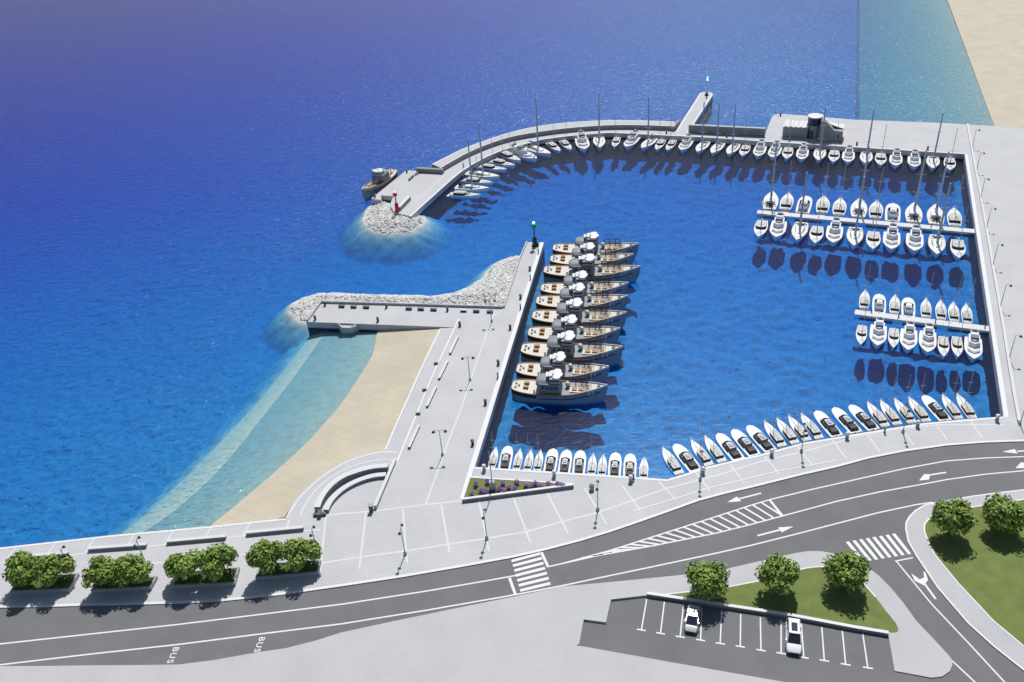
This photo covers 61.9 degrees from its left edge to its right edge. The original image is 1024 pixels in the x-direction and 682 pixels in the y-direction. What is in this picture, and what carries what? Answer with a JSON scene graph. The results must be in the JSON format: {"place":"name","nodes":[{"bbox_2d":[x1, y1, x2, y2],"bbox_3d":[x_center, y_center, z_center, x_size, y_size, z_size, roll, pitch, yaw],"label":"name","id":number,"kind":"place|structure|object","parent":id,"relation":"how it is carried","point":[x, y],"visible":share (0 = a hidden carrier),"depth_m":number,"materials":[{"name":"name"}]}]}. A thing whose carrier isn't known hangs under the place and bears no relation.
{"place":"outdoors","nodes":[
{"label":"outdoors","id":0,"kind":"place"},
{"bbox_2d":[121,333,323,533],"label":"sandbar","id":1,"kind":"structure","parent":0,"point":[219,455],"depth_m":146.75,"materials":[{"name":"liquid"}]},
{"bbox_2d":[143,332,376,531],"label":"shallows","id":2,"kind":"structure","parent":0,"point":[303,408],"depth_m":150.27,"materials":[{"name":"liquid"}]},
{"bbox_2d":[211,328,439,525],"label":"beach","id":3,"kind":"structure","parent":0,"point":[363,418],"depth_m":147.12,"materials":[{"name":"sand"}]},
{"bbox_2d":[387,328,452,451],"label":"beach walk","id":4,"kind":"structure","parent":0,"point":[398,438],"depth_m":153.01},
{"bbox_2d":[0,551,951,681],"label":"pavement","id":5,"kind":"structure","parent":0,"point":[532,637],"depth_m":105.95,"materials":[{"name":"concrete"}]},
{"bbox_2d":[669,567,897,632],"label":"lawn","id":6,"kind":"structure","parent":5,"relation":"on","point":[815,594],"depth_m":108.74,"materials":[{"name":"green plant"}]},
{"bbox_2d":[685,559,729,601],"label":"lawn tree","id":7,"kind":"object","parent":6,"relation":"on","point":[705,582],"visible":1,"depth_m":107.60,"materials":[{"name":"green plant"}]},
{"bbox_2d":[754,552,799,595],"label":"lawn tree","id":8,"kind":"object","parent":6,"relation":"on","point":[779,574],"visible":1,"depth_m":107.52,"materials":[{"name":"green plant"}]},
{"bbox_2d":[821,549,871,592],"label":"lawn tree","id":9,"kind":"object","parent":6,"relation":"on","point":[847,570],"visible":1,"depth_m":107.50,"materials":[{"name":"green plant"}]},
{"bbox_2d":[0,0,989,546],"bbox_3d":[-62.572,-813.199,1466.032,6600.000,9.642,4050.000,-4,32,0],"label":"seabed","id":10,"kind":"structure","parent":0,"point":[732,322],"depth_m":225.88,"materials":[{"name":"liquid"}]},
{"bbox_2d":[362,201,425,237],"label":"rubble mound","id":11,"kind":"object","parent":10,"relation":"on","point":[381,213],"visible":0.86,"depth_m":219.22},
{"bbox_2d":[286,256,519,326],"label":"rubble mound","id":12,"kind":"object","parent":10,"relation":"on","point":[495,283],"visible":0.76,"depth_m":185.18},
{"bbox_2d":[306,300,502,334],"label":"jetty","id":13,"kind":"object","parent":10,"relation":"on","point":[333,317],"visible":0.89,"depth_m":176.64,"materials":[{"name":"concrete"}]},
{"bbox_2d":[377,241,544,509],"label":"pier","id":14,"kind":"structure","parent":10,"relation":"on","point":[417,465],"depth_m":149.82,"materials":[{"name":"concrete"}]},
{"bbox_2d":[371,120,764,219],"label":"breakwater","id":15,"kind":"object","parent":10,"relation":"on","point":[425,191],"visible":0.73,"depth_m":255.70,"materials":[{"name":"concrete"}]},
{"bbox_2d":[675,92,712,132],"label":"spur jetty","id":16,"kind":"object","parent":10,"relation":"on","point":[694,114],"visible":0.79,"depth_m":276.22,"materials":[{"name":"concrete"}]},
{"bbox_2d":[688,124,765,136],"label":"sea wall","id":17,"kind":"structure","parent":10,"relation":"on","point":[728,130],"depth_m":253.87,"materials":[{"name":"concrete"}]},
{"bbox_2d":[0,0,991,504],"bbox_3d":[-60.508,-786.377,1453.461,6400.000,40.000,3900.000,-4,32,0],"label":"sea","id":18,"kind":"structure","parent":0,"point":[262,20],"depth_m":361.43,"materials":[{"name":"liquid"}]},
{"bbox_2d":[361,163,397,201],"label":"trawler","id":19,"kind":"object","parent":18,"relation":"on","point":[382,178],"visible":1,"depth_m":237.46,"materials":[{"name":"grey"}]},
{"bbox_2d":[454,139,488,192],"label":"cruising yacht","id":20,"kind":"object","parent":18,"relation":"on","point":[471,188],"visible":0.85,"depth_m":234.17,"materials":[{"name":"white plastic"}]},
{"bbox_2d":[464,123,499,180],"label":"cruising yacht","id":21,"kind":"object","parent":18,"relation":"on","point":[483,175],"visible":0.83,"depth_m":241.25,"materials":[{"name":"grey"}]},
{"bbox_2d":[511,143,536,162],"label":"motor yacht","id":22,"kind":"object","parent":18,"relation":"on","point":[522,152],"visible":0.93,"depth_m":252.65,"materials":[{"name":"grey"}]},
{"bbox_2d":[525,97,550,157],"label":"cruising yacht","id":23,"kind":"object","parent":18,"relation":"on","point":[537,150],"visible":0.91,"depth_m":254.73,"materials":[{"name":"grey"}]},
{"bbox_2d":[511,360,607,405],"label":"trawler","id":24,"kind":"object","parent":18,"relation":"on","point":[551,387],"visible":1,"depth_m":149.11,"materials":[{"name":"grey"}]},
{"bbox_2d":[516,345,609,382],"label":"trawler","id":25,"kind":"object","parent":18,"relation":"on","point":[593,372],"visible":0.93,"depth_m":153.63,"materials":[{"name":"grey"}]},
{"bbox_2d":[520,325,622,366],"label":"trawler","id":26,"kind":"object","parent":18,"relation":"on","point":[602,354],"visible":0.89,"depth_m":158.30,"materials":[{"name":"grey"}]},
{"bbox_2d":[528,308,620,344],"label":"trawler","id":27,"kind":"object","parent":18,"relation":"on","point":[545,333],"visible":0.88,"depth_m":163.79,"materials":[{"name":"grey"}]},
{"bbox_2d":[532,292,626,330],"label":"trawler","id":28,"kind":"object","parent":18,"relation":"on","point":[573,306],"visible":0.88,"depth_m":168.52,"materials":[{"name":"grey"}]},
{"bbox_2d":[536,283,627,310],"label":"trawler","id":29,"kind":"object","parent":18,"relation":"on","point":[577,290],"visible":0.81,"depth_m":173.78,"materials":[{"name":"grey"}]},
{"bbox_2d":[540,263,628,294],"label":"trawler","id":30,"kind":"object","parent":18,"relation":"on","point":[616,287],"visible":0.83,"depth_m":178.34,"materials":[{"name":"grey"}]},
{"bbox_2d":[543,254,640,283],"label":"trawler","id":31,"kind":"object","parent":18,"relation":"on","point":[586,263],"visible":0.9,"depth_m":184.37,"materials":[{"name":"grey"}]},
{"bbox_2d":[550,233,633,264],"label":"trawler","id":32,"kind":"object","parent":18,"relation":"on","point":[589,248],"visible":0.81,"depth_m":189.20,"materials":[{"name":"grey"}]},
{"bbox_2d":[552,227,638,259],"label":"trawler","id":33,"kind":"object","parent":18,"relation":"on","point":[593,238],"visible":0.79,"depth_m":193.66,"materials":[{"name":"paint"}]},
{"bbox_2d":[662,425,683,476],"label":"sailing yacht","id":34,"kind":"object","parent":18,"relation":"on","point":[672,463],"visible":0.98,"depth_m":133.46,"materials":[{"name":"grey"}]},
{"bbox_2d":[673,444,700,471],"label":"open motorboat","id":35,"kind":"object","parent":18,"relation":"on","point":[686,458],"visible":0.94,"depth_m":134.27,"materials":[{"name":"white plastic"}]},
{"bbox_2d":[704,417,726,463],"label":"sailing yacht","id":36,"kind":"object","parent":18,"relation":"on","point":[715,451],"visible":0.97,"depth_m":135.17,"materials":[{"name":"grey"}]},
{"bbox_2d":[716,433,744,460],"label":"open motorboat","id":37,"kind":"object","parent":18,"relation":"on","point":[730,449],"visible":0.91,"depth_m":135.84,"materials":[{"name":"white plastic"}]},
{"bbox_2d":[731,429,760,456],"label":"open motorboat","id":38,"kind":"object","parent":18,"relation":"on","point":[745,444],"visible":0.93,"depth_m":136.39,"materials":[{"name":"white plastic"}]},
{"bbox_2d":[746,425,776,452],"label":"open motorboat","id":39,"kind":"object","parent":18,"relation":"on","point":[761,440],"visible":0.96,"depth_m":137.00,"materials":[{"name":"white plastic"}]},
{"bbox_2d":[762,141,778,210],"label":"cruising yacht","id":40,"kind":"object","parent":18,"relation":"on","point":[770,202],"visible":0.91,"depth_m":212.26,"materials":[{"name":"grey"}]},
{"bbox_2d":[764,398,786,448],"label":"sailing yacht","id":41,"kind":"object","parent":18,"relation":"on","point":[775,436],"visible":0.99,"depth_m":137.38,"materials":[{"name":"grey"}]},
{"bbox_2d":[770,212,786,241],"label":"motor yacht","id":42,"kind":"object","parent":18,"relation":"on","point":[778,226],"visible":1,"depth_m":200.02,"materials":[{"name":"white plastic"}]},
{"bbox_2d":[777,395,799,445],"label":"sailing yacht","id":43,"kind":"object","parent":18,"relation":"on","point":[788,434],"visible":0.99,"depth_m":137.81,"materials":[{"name":"grey"}]},
{"bbox_2d":[792,172,807,244],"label":"cruising yacht","id":44,"kind":"object","parent":18,"relation":"on","point":[799,230],"visible":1,"depth_m":197.46,"materials":[{"name":"grey"}]},
{"bbox_2d":[814,410,842,437],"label":"open motorboat","id":45,"kind":"object","parent":18,"relation":"on","point":[829,427],"visible":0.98,"depth_m":138.94,"materials":[{"name":"white plastic"}]},
{"bbox_2d":[826,217,842,247],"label":"motor yacht","id":46,"kind":"object","parent":18,"relation":"on","point":[834,232],"visible":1,"depth_m":195.76,"materials":[{"name":"white plastic"}]},
{"bbox_2d":[832,407,861,434],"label":"open motorboat","id":47,"kind":"object","parent":18,"relation":"on","point":[846,422],"visible":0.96,"depth_m":139.39,"materials":[{"name":"white plastic"}]},
{"bbox_2d":[847,176,864,249],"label":"cruising yacht","id":48,"kind":"object","parent":18,"relation":"on","point":[854,236],"visible":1,"depth_m":193.34,"materials":[{"name":"grey"}]},
{"bbox_2d":[850,146,869,218],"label":"cruising yacht","id":49,"kind":"object","parent":18,"relation":"on","point":[855,207],"visible":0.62,"depth_m":205.24,"materials":[{"name":"grey"}]},
{"bbox_2d":[848,404,879,431],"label":"open motorboat","id":50,"kind":"object","parent":18,"relation":"on","point":[864,420],"visible":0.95,"depth_m":139.65,"materials":[{"name":"white plastic"}]},
{"bbox_2d":[757,210,974,236],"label":"pontoon","id":51,"kind":"object","parent":18,"relation":"on","point":[907,227],"visible":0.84,"depth_m":200.80,"materials":[{"name":"concrete"}]},
{"bbox_2d":[870,316,886,349],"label":"motor yacht","id":52,"kind":"object","parent":18,"relation":"on","point":[878,332],"visible":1,"depth_m":160.01,"materials":[{"name":"white plastic"}]},
{"bbox_2d":[867,381,889,428],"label":"sailing yacht","id":53,"kind":"object","parent":18,"relation":"on","point":[878,417],"visible":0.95,"depth_m":139.97,"materials":[{"name":"grey"}]},
{"bbox_2d":[880,379,901,427],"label":"sailing yacht","id":54,"kind":"object","parent":18,"relation":"on","point":[891,415],"visible":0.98,"depth_m":140.04,"materials":[{"name":"grey"}]},
{"bbox_2d":[883,222,899,253],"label":"motor yacht","id":55,"kind":"object","parent":18,"relation":"on","point":[891,239],"visible":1,"depth_m":191.36,"materials":[{"name":"white plastic"}]},
{"bbox_2d":[900,320,916,353],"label":"motor yacht","id":56,"kind":"object","parent":18,"relation":"on","point":[908,337],"visible":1,"depth_m":158.11,"materials":[{"name":"white plastic"}]},
{"bbox_2d":[906,224,923,255],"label":"motor yacht","id":57,"kind":"object","parent":18,"relation":"on","point":[914,241],"visible":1,"depth_m":189.93,"materials":[{"name":"white plastic"}]},
{"bbox_2d":[905,150,926,223],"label":"cruising yacht","id":58,"kind":"object","parent":18,"relation":"on","point":[913,213],"visible":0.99,"depth_m":201.02,"materials":[{"name":"grey"}]},
{"bbox_2d":[908,374,930,422],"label":"sailing yacht","id":59,"kind":"object","parent":18,"relation":"on","point":[919,412],"visible":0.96,"depth_m":140.35,"materials":[{"name":"grey"}]},
{"bbox_2d":[854,309,988,335],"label":"pontoon","id":60,"kind":"object","parent":18,"relation":"on","point":[919,322],"visible":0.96,"depth_m":163.63,"materials":[{"name":"concrete"}]},
{"bbox_2d":[919,322,936,356],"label":"motor yacht","id":61,"kind":"object","parent":18,"relation":"on","point":[927,339],"visible":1,"depth_m":157.17,"materials":[{"name":"white plastic"}]},
{"bbox_2d":[922,395,951,421],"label":"open motorboat","id":62,"kind":"object","parent":18,"relation":"on","point":[935,409],"visible":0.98,"depth_m":140.52,"materials":[{"name":"white plastic"}]},
{"bbox_2d":[927,151,949,225],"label":"cruising yacht","id":63,"kind":"object","parent":18,"relation":"on","point":[934,213],"visible":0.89,"depth_m":199.43,"materials":[{"name":"grey"}]},
{"bbox_2d":[928,183,950,258],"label":"cruising yacht","id":64,"kind":"object","parent":18,"relation":"on","point":[937,244],"visible":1,"depth_m":187.65,"materials":[{"name":"grey"}]},
{"bbox_2d":[950,208,967,262],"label":"sailing yacht","id":65,"kind":"object","parent":18,"relation":"on","point":[958,248],"visible":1,"depth_m":186.35,"materials":[{"name":"grey"}]},
{"bbox_2d":[956,371,976,418],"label":"sailing yacht","id":66,"kind":"object","parent":18,"relation":"on","point":[966,408],"visible":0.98,"depth_m":140.24,"materials":[{"name":"grey"}]},
{"bbox_2d":[964,328,982,363],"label":"motor yacht","id":67,"kind":"object","parent":18,"relation":"on","point":[973,347],"visible":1,"depth_m":154.50,"materials":[{"name":"white plastic"}]},
{"bbox_2d":[0,442,1023,681],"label":"road","id":68,"kind":"structure","parent":0,"point":[618,632],"depth_m":113.29,"materials":[{"name":"asphalt"}]},
{"bbox_2d":[0,449,1023,681],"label":"road marking","id":69,"kind":"object","parent":68,"relation":"on","point":[923,581],"visible":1,"depth_m":115.27,"materials":[{"name":"paint"}]},
{"bbox_2d":[684,604,699,633],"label":"car","id":70,"kind":"object","parent":68,"relation":"on","point":[691,624],"visible":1,"depth_m":106.13,"materials":[{"name":"silver metal"}]},
{"bbox_2d":[647,591,888,635],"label":"retaining wall","id":71,"kind":"structure","parent":68,"relation":"on","point":[776,613],"depth_m":107.11,"materials":[{"name":"concrete"}]},
{"bbox_2d":[785,618,802,654],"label":"estate car","id":72,"kind":"object","parent":68,"relation":"on","point":[793,640],"visible":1,"depth_m":102.73,"materials":[{"name":"white paint"}]},
{"bbox_2d":[0,114,1023,607],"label":"quayside","id":73,"kind":"object","parent":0,"point":[1000,164],"visible":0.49,"depth_m":128.48,"materials":[{"name":"concrete"}]},
{"bbox_2d":[10,573,79,594],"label":"planter","id":74,"kind":"object","parent":73,"relation":"on","point":[68,581],"visible":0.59,"depth_m":118.46,"materials":[{"name":"concrete"}]},
{"bbox_2d":[1,550,38,586],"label":"promenade tree","id":75,"kind":"object","parent":74,"relation":"in","point":[19,564],"visible":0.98,"depth_m":116.94,"materials":[{"name":"green plant"}]},
{"bbox_2d":[31,552,76,586],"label":"promenade tree","id":76,"kind":"object","parent":74,"relation":"in","point":[48,569],"visible":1,"depth_m":117.01,"materials":[{"name":"green plant"}]},
{"bbox_2d":[87,542,147,551],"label":"long seat","id":77,"kind":"object","parent":73,"relation":"on","point":[112,547],"visible":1,"depth_m":124.25,"materials":[{"name":"concrete"}]},
{"bbox_2d":[91,576,157,592],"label":"planter","id":78,"kind":"object","parent":73,"relation":"on","point":[149,583],"visible":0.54,"depth_m":117.48,"materials":[{"name":"concrete"}]},
{"bbox_2d":[81,555,118,588],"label":"promenade tree","id":79,"kind":"object","parent":78,"relation":"in","point":[100,570],"visible":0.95,"depth_m":115.48,"materials":[{"name":"green plant"}]},
{"bbox_2d":[113,553,153,587],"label":"promenade tree","id":80,"kind":"object","parent":78,"relation":"in","point":[127,568],"visible":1,"depth_m":115.58,"materials":[{"name":"green plant"}]},
{"bbox_2d":[0,518,285,548],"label":"quay coping","id":81,"kind":"object","parent":73,"relation":"on","point":[143,533],"visible":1,"depth_m":126.91,"materials":[{"name":"stone"}]},
{"bbox_2d":[172,567,239,588],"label":"planter","id":82,"kind":"object","parent":73,"relation":"on","point":[230,575],"visible":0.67,"depth_m":117.49,"materials":[{"name":"concrete"}]},
{"bbox_2d":[163,548,200,580],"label":"promenade tree","id":83,"kind":"object","parent":82,"relation":"in","point":[178,565],"visible":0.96,"depth_m":115.44,"materials":[{"name":"green plant"}]},
{"bbox_2d":[194,542,238,581],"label":"promenade tree","id":84,"kind":"object","parent":82,"relation":"in","point":[212,562],"visible":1,"depth_m":115.46,"materials":[{"name":"green plant"}]},
{"bbox_2d":[245,525,303,535],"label":"long seat","id":85,"kind":"object","parent":73,"relation":"on","point":[274,530],"visible":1,"depth_m":124.99,"materials":[{"name":"concrete"}]},
{"bbox_2d":[255,559,321,580],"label":"planter","id":86,"kind":"object","parent":73,"relation":"on","point":[284,570],"visible":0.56,"depth_m":117.84,"materials":[{"name":"concrete"}]},
{"bbox_2d":[243,538,285,575],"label":"promenade tree","id":87,"kind":"object","parent":86,"relation":"in","point":[265,556],"visible":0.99,"depth_m":115.70,"materials":[{"name":"green plant"}]},
{"bbox_2d":[280,536,322,571],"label":"promenade tree","id":88,"kind":"object","parent":86,"relation":"in","point":[300,550],"visible":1,"depth_m":116.28,"materials":[{"name":"green plant"}]},
{"bbox_2d":[286,451,398,517],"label":"paving band","id":89,"kind":"object","parent":73,"relation":"on","point":[301,495],"visible":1,"depth_m":135.34,"materials":[{"name":"stone"}]},
{"bbox_2d":[314,463,388,511],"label":"curved bench","id":90,"kind":"object","parent":73,"relation":"on","point":[331,487],"visible":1,"depth_m":133.53,"materials":[{"name":"concrete"}]},
{"bbox_2d":[323,472,385,511],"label":"curved bench","id":91,"kind":"object","parent":73,"relation":"on","point":[335,495],"visible":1,"depth_m":132.30,"materials":[{"name":"concrete"}]},
{"bbox_2d":[375,319,458,510],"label":"quay coping","id":92,"kind":"object","parent":73,"relation":"on","point":[388,442],"visible":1,"depth_m":151.69,"materials":[{"name":"stone"}]},
{"bbox_2d":[0,309,1017,572],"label":"paving band","id":93,"kind":"object","parent":73,"relation":"on","point":[526,531],"visible":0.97,"depth_m":126.77,"materials":[{"name":"stone"}]},
{"bbox_2d":[166,534,226,544],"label":"long seat","id":94,"kind":"object","parent":93,"relation":"on","point":[197,539],"visible":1,"depth_m":124.52,"materials":[{"name":"concrete"}]},
{"bbox_2d":[0,439,1023,607],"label":"kerb","id":95,"kind":"structure","parent":73,"relation":"on","point":[397,576],"depth_m":117.88,"materials":[{"name":"concrete"}]},
{"bbox_2d":[462,476,573,501],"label":"flowerbed","id":96,"kind":"object","parent":73,"relation":"on","point":[478,495],"visible":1,"depth_m":129.41,"materials":[{"name":"green plant"}]},
{"bbox_2d":[474,416,1004,480],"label":"quay coping","id":97,"kind":"object","parent":73,"relation":"on","point":[729,462],"visible":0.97,"depth_m":133.27,"materials":[{"name":"stone"}]},
{"bbox_2d":[965,154,1008,416],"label":"quay coping","id":98,"kind":"object","parent":73,"relation":"on","point":[1000,378],"visible":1,"depth_m":166.18,"materials":[{"name":"stone"}]},
{"bbox_2d":[967,123,1020,422],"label":"quay wall","id":99,"kind":"structure","parent":73,"relation":"on","point":[1000,314],"depth_m":167.58,"materials":[{"name":"concrete"}]},
{"bbox_2d":[780,113,844,141],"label":"terminal building","id":100,"kind":"structure","parent":0,"point":[810,128],"depth_m":245.65,"materials":[{"name":"concrete"}]},
{"bbox_2d":[855,0,859,119],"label":"shallows slope","id":101,"kind":"structure","parent":0,"point":[857,113],"depth_m":315.16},
{"bbox_2d":[860,0,993,125],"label":"shallows","id":102,"kind":"structure","parent":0,"point":[900,97],"depth_m":305.88,"materials":[{"name":"liquid"}]},
{"bbox_2d":[905,489,1023,670],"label":"pavement","id":103,"kind":"structure","parent":0,"point":[973,613],"depth_m":109.00,"materials":[{"name":"concrete"}]},
{"bbox_2d":[905,489,1023,669],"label":"kerb","id":104,"kind":"structure","parent":103,"relation":"on","point":[935,582],"depth_m":111.73,"materials":[{"name":"concrete"}]},
{"bbox_2d":[925,500,1023,644],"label":"lawn","id":105,"kind":"structure","parent":103,"relation":"on","point":[982,562],"depth_m":111.70,"materials":[{"name":"green plant"}]},
{"bbox_2d":[928,496,979,534],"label":"lawn tree","id":106,"kind":"object","parent":105,"relation":"on","point":[949,517],"visible":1,"depth_m":113.71,"materials":[{"name":"green plant"}]},
{"bbox_2d":[980,491,1023,533],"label":"lawn tree","id":107,"kind":"object","parent":105,"relation":"on","point":[1004,512],"visible":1,"depth_m":113.93,"materials":[{"name":"green plant"}]},
{"bbox_2d":[947,0,1023,127],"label":"beach","id":108,"kind":"structure","parent":0,"point":[991,32],"depth_m":316.51,"materials":[{"name":"sand"}]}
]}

